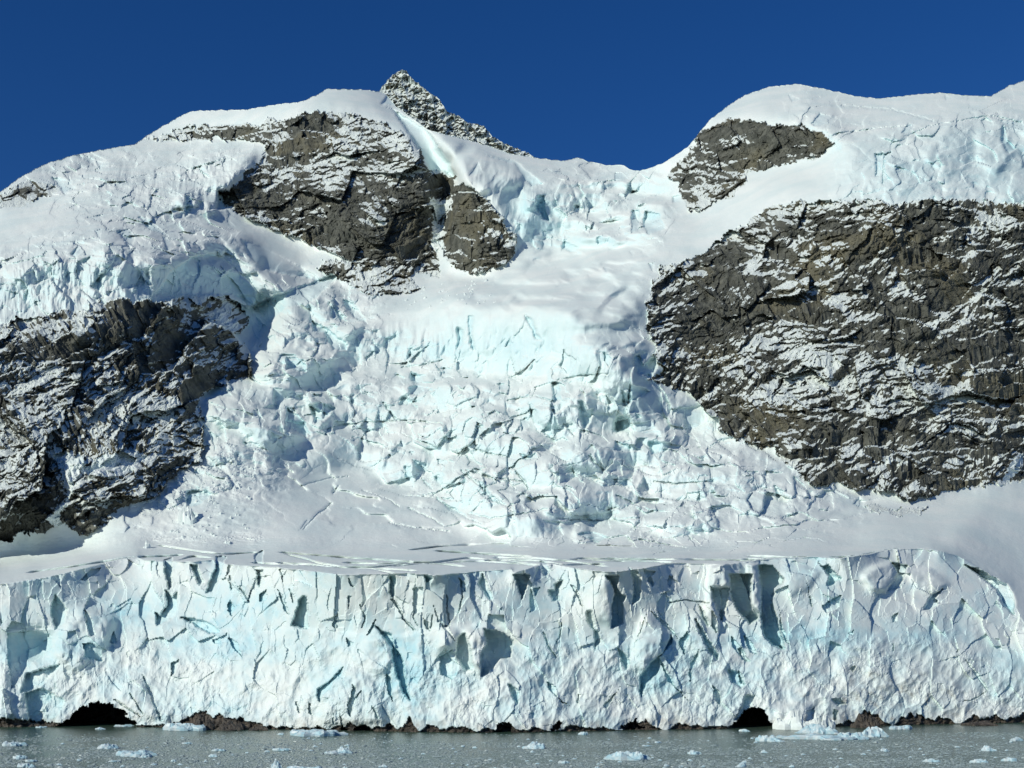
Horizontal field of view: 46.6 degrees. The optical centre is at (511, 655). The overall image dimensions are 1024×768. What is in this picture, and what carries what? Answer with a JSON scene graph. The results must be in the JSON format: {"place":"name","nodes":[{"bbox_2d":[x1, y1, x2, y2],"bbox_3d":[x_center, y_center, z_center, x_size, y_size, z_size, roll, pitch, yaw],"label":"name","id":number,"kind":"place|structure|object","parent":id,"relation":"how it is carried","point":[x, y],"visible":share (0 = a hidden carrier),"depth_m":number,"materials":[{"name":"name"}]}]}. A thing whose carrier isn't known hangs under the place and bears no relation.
{"place":"outdoors","nodes":[
{"label":"outdoors","id":0,"kind":"place"},
{"bbox_2d":[380,70,532,156],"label":"rocky peak","id":1,"kind":"structure","parent":0,"point":[405,92],"depth_m":1328.42,"materials":[{"name":"grey stone"}]},
{"bbox_2d":[439,183,516,274],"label":"rock buttress","id":2,"kind":"object","parent":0,"point":[477,237],"visible":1,"depth_m":912.53,"materials":[{"name":"grey stone"}]},
{"bbox_2d":[0,81,1023,621],"bbox_3d":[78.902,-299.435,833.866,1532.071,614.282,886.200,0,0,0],"label":"glacier","id":3,"kind":"object","parent":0,"point":[352,423],"visible":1,"depth_m":679.55,"materials":[{"name":"white snow"}]},
{"bbox_2d":[0,179,58,208],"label":"rock outcrop","id":4,"kind":"object","parent":3,"relation":"on","point":[21,194],"visible":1,"depth_m":963.00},
{"bbox_2d":[0,295,251,542],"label":"rock cliff","id":5,"kind":"structure","parent":3,"relation":"on","point":[97,379],"depth_m":606.50,"materials":[{"name":"grey stone"}]},
{"bbox_2d":[143,540,150,547],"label":"ice block","id":6,"kind":"structure","parent":3,"relation":"on","point":[147,545],"depth_m":503.81,"materials":[{"name":"white ice"}]},
{"bbox_2d":[178,503,197,524],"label":"ice block","id":7,"kind":"structure","parent":3,"relation":"on","point":[185,515],"depth_m":532.22,"materials":[{"name":"white ice"}]},
{"bbox_2d":[147,117,279,143],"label":"rock band","id":8,"kind":"object","parent":3,"relation":"on","point":[247,132],"visible":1,"depth_m":1181.73,"materials":[{"name":"grey stone"}]},
{"bbox_2d":[219,110,456,278],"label":"rock cliff","id":9,"kind":"structure","parent":3,"relation":"on","point":[352,187],"depth_m":993.76,"materials":[{"name":"grey stone"}]},
{"bbox_2d":[316,259,420,295],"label":"rock outcrop","id":10,"kind":"object","parent":3,"relation":"on","point":[357,275],"visible":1,"depth_m":899.55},
{"bbox_2d":[476,434,482,444],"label":"ice block","id":11,"kind":"structure","parent":3,"relation":"on","point":[479,439],"depth_m":619.97,"materials":[{"name":"white ice"}]},
{"bbox_2d":[0,549,1023,731],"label":"glacier front","id":12,"kind":"object","parent":3,"relation":"attached to","point":[891,637],"visible":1,"depth_m":417.72,"materials":[{"name":"white ice"}]},
{"bbox_2d":[66,701,136,723],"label":"ice cave","id":13,"kind":"structure","parent":12,"relation":"in","point":[98,712],"depth_m":456.45},
{"bbox_2d":[737,708,772,723],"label":"ice cave","id":14,"kind":"structure","parent":12,"relation":"in","point":[754,715],"depth_m":446.70},
{"bbox_2d":[668,117,833,211],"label":"rock cliff","id":15,"kind":"structure","parent":3,"relation":"on","point":[724,158],"depth_m":903.14,"materials":[{"name":"grey stone"}]},
{"bbox_2d":[646,197,1023,500],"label":"rock cliff","id":16,"kind":"structure","parent":3,"relation":"on","point":[877,345],"depth_m":685.51,"materials":[{"name":"grey stone"}]},
{"bbox_2d":[864,504,927,517],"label":"snow patch","id":17,"kind":"object","parent":3,"relation":"on","point":[876,508],"visible":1,"depth_m":575.20,"materials":[{"name":"white snow"}]},
{"bbox_2d":[0,720,1023,767],"bbox_3d":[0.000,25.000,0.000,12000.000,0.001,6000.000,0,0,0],"label":"water","id":18,"kind":"structure","parent":0,"point":[74,729],"depth_m":336.92,"materials":[{"name":"grey liquid"}]},
{"bbox_2d":[2,741,27,745],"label":"ice floe","id":19,"kind":"object","parent":18,"relation":"on","point":[6,743],"visible":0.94,"depth_m":327.45,"materials":[{"name":"white ice"}]},
{"bbox_2d":[13,755,27,758],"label":"ice floe","id":20,"kind":"object","parent":18,"relation":"on","point":[21,756],"visible":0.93,"depth_m":286.75,"materials":[{"name":"white ice"}]},
{"bbox_2d":[17,763,35,766],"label":"ice floe","id":21,"kind":"object","parent":18,"relation":"on","point":[25,765],"visible":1,"depth_m":265.94,"materials":[{"name":"white ice"}]},
{"bbox_2d":[97,743,118,748],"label":"ice floe","id":22,"kind":"object","parent":18,"relation":"on","point":[108,746],"visible":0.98,"depth_m":317.33,"materials":[{"name":"white ice"}]},
{"bbox_2d":[115,724,133,726],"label":"ice floe","id":23,"kind":"object","parent":18,"relation":"on","point":[128,725],"visible":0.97,"depth_m":417.39,"materials":[{"name":"white ice"}]},
{"bbox_2d":[116,749,157,756],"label":"ice floe","id":24,"kind":"object","parent":18,"relation":"on","point":[125,753],"visible":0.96,"depth_m":293.44,"materials":[{"name":"white ice"}]},
{"bbox_2d":[138,754,151,757],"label":"ice floe","id":25,"kind":"object","parent":18,"relation":"on","point":[144,756],"visible":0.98,"depth_m":290.27,"materials":[{"name":"white ice"}]},
{"bbox_2d":[163,722,205,730],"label":"ice floe","id":26,"kind":"object","parent":18,"relation":"on","point":[172,726],"visible":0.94,"depth_m":394.79,"materials":[{"name":"white ice"}]},
{"bbox_2d":[194,714,215,729],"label":"boulder","id":27,"kind":"object","parent":18,"relation":"in","point":[206,722],"visible":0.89,"depth_m":397.13,"materials":[{"name":"brown stone"}]},
{"bbox_2d":[214,720,248,730],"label":"boulder","id":28,"kind":"object","parent":18,"relation":"in","point":[228,725],"visible":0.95,"depth_m":396.21,"materials":[{"name":"brown stone"}]},
{"bbox_2d":[248,725,268,730],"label":"boulder","id":29,"kind":"object","parent":18,"relation":"in","point":[259,728],"visible":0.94,"depth_m":394.75,"materials":[{"name":"brown stone"}]},
{"bbox_2d":[267,758,281,767],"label":"ice floe","id":30,"kind":"object","parent":18,"relation":"on","point":[275,764],"visible":1,"depth_m":257.69,"materials":[{"name":"white ice"}]},
{"bbox_2d":[272,748,288,750],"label":"ice floe","id":31,"kind":"object","parent":18,"relation":"on","point":[280,749],"visible":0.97,"depth_m":311.43,"materials":[{"name":"white ice"}]},
{"bbox_2d":[287,766,321,767],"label":"ice floe","id":32,"kind":"object","parent":18,"relation":"on","point":[303,767],"visible":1,"depth_m":255.08,"materials":[{"name":"white ice"}]},
{"bbox_2d":[290,729,347,736],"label":"ice floe","id":33,"kind":"object","parent":18,"relation":"on","point":[311,732],"visible":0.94,"depth_m":367.77,"materials":[{"name":"white ice"}]},
{"bbox_2d":[324,750,352,753],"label":"ice floe","id":34,"kind":"object","parent":18,"relation":"on","point":[336,752],"visible":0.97,"depth_m":301.67,"materials":[{"name":"white ice"}]},
{"bbox_2d":[338,746,349,752],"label":"ice floe","id":35,"kind":"object","parent":18,"relation":"on","point":[341,748],"visible":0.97,"depth_m":302.59,"materials":[{"name":"white ice"}]},
{"bbox_2d":[0,732,1023,767],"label":"brash ice","id":36,"kind":"structure","parent":18,"relation":"on","point":[407,757],"depth_m":296.33,"materials":[{"name":"grey ice"}]},
{"bbox_2d":[522,741,544,748],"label":"ice floe","id":37,"kind":"object","parent":18,"relation":"on","point":[534,745],"visible":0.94,"depth_m":317.13,"materials":[{"name":"white ice"}]},
{"bbox_2d":[603,751,650,760],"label":"ice floe","id":38,"kind":"object","parent":18,"relation":"on","point":[630,756],"visible":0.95,"depth_m":283.37,"materials":[{"name":"white ice"}]},
{"bbox_2d":[687,750,701,754],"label":"ice floe","id":39,"kind":"object","parent":18,"relation":"on","point":[693,752],"visible":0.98,"depth_m":299.99,"materials":[{"name":"white ice"}]},
{"bbox_2d":[735,762,745,766],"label":"ice floe","id":40,"kind":"object","parent":18,"relation":"on","point":[742,764],"visible":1,"depth_m":265.94,"materials":[{"name":"white ice"}]},
{"bbox_2d":[755,735,782,741],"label":"ice floe","id":41,"kind":"object","parent":18,"relation":"on","point":[766,738],"visible":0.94,"depth_m":344.64,"materials":[{"name":"white ice"}]},
{"bbox_2d":[772,710,808,729],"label":"ice block","id":42,"kind":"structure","parent":18,"relation":"on","point":[792,720],"depth_m":399.88,"materials":[{"name":"white ice"}]},
{"bbox_2d":[776,733,856,739],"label":"ice floe","id":43,"kind":"object","parent":18,"relation":"on","point":[810,736],"visible":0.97,"depth_m":352.69,"materials":[{"name":"white ice"}]},
{"bbox_2d":[795,723,838,733],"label":"ice floe","id":44,"kind":"object","parent":18,"relation":"on","point":[819,728],"visible":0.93,"depth_m":379.00,"materials":[{"name":"white ice"}]},
{"bbox_2d":[808,712,835,728],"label":"ice block","id":45,"kind":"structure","parent":18,"relation":"on","point":[825,721],"depth_m":404.21,"materials":[{"name":"white ice"}]},
{"bbox_2d":[837,732,869,739],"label":"ice floe","id":46,"kind":"object","parent":18,"relation":"on","point":[859,736],"visible":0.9,"depth_m":353.39,"materials":[{"name":"white ice"}]},
{"bbox_2d":[850,713,878,727],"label":"boulder","id":47,"kind":"object","parent":18,"relation":"in","point":[863,721],"visible":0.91,"depth_m":408.99,"materials":[{"name":"brown stone"}]},
{"bbox_2d":[862,726,888,736],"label":"ice floe","id":48,"kind":"object","parent":18,"relation":"on","point":[875,731],"visible":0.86,"depth_m":363.82,"materials":[{"name":"white ice"}]},
{"bbox_2d":[889,725,911,729],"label":"ice floe","id":49,"kind":"object","parent":18,"relation":"on","point":[900,727],"visible":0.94,"depth_m":400.95,"materials":[{"name":"white ice"}]},
{"bbox_2d":[923,758,939,761],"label":"ice floe","id":50,"kind":"object","parent":18,"relation":"on","point":[930,760],"visible":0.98,"depth_m":278.17,"materials":[{"name":"white ice"}]},
{"bbox_2d":[969,759,987,762],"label":"ice floe","id":51,"kind":"object","parent":18,"relation":"on","point":[979,761],"visible":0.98,"depth_m":276.47,"materials":[{"name":"white ice"}]},
{"bbox_2d":[961,720,997,725],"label":"skerry","id":52,"kind":"structure","parent":18,"relation":"in","point":[984,723],"depth_m":422.09,"materials":[{"name":"brown stone"}]},
{"bbox_2d":[981,745,996,750],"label":"ice floe","id":53,"kind":"object","parent":18,"relation":"on","point":[986,748],"visible":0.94,"depth_m":310.33,"materials":[{"name":"white ice"}]},
{"bbox_2d":[1001,757,1016,761],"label":"ice floe","id":54,"kind":"object","parent":18,"relation":"on","point":[1010,759],"visible":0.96,"depth_m":280.31,"materials":[{"name":"white ice"}]},
{"bbox_2d":[1010,737,1023,740],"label":"ice floe","id":55,"kind":"object","parent":18,"relation":"on","point":[1016,739],"visible":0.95,"depth_m":347.26,"materials":[{"name":"white ice"}]},
{"bbox_2d":[0,710,1023,732],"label":"shore rock","id":56,"kind":"object","parent":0,"point":[409,726],"visible":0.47,"depth_m":405.41,"materials":[{"name":"brown stone"}]},
{"bbox_2d":[0,0,1023,191],"label":"sky","id":57,"kind":"structure","parent":0,"point":[631,84],"materials":[{"name":"blue"}]},
{"bbox_2d":[2,81,1022,190],"bbox_3d":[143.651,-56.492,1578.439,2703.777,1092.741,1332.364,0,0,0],"label":"snow slope","id":58,"kind":"structure","parent":0,"point":[502,150],"depth_m":1074.72,"materials":[{"name":"white snow"}]}
]}

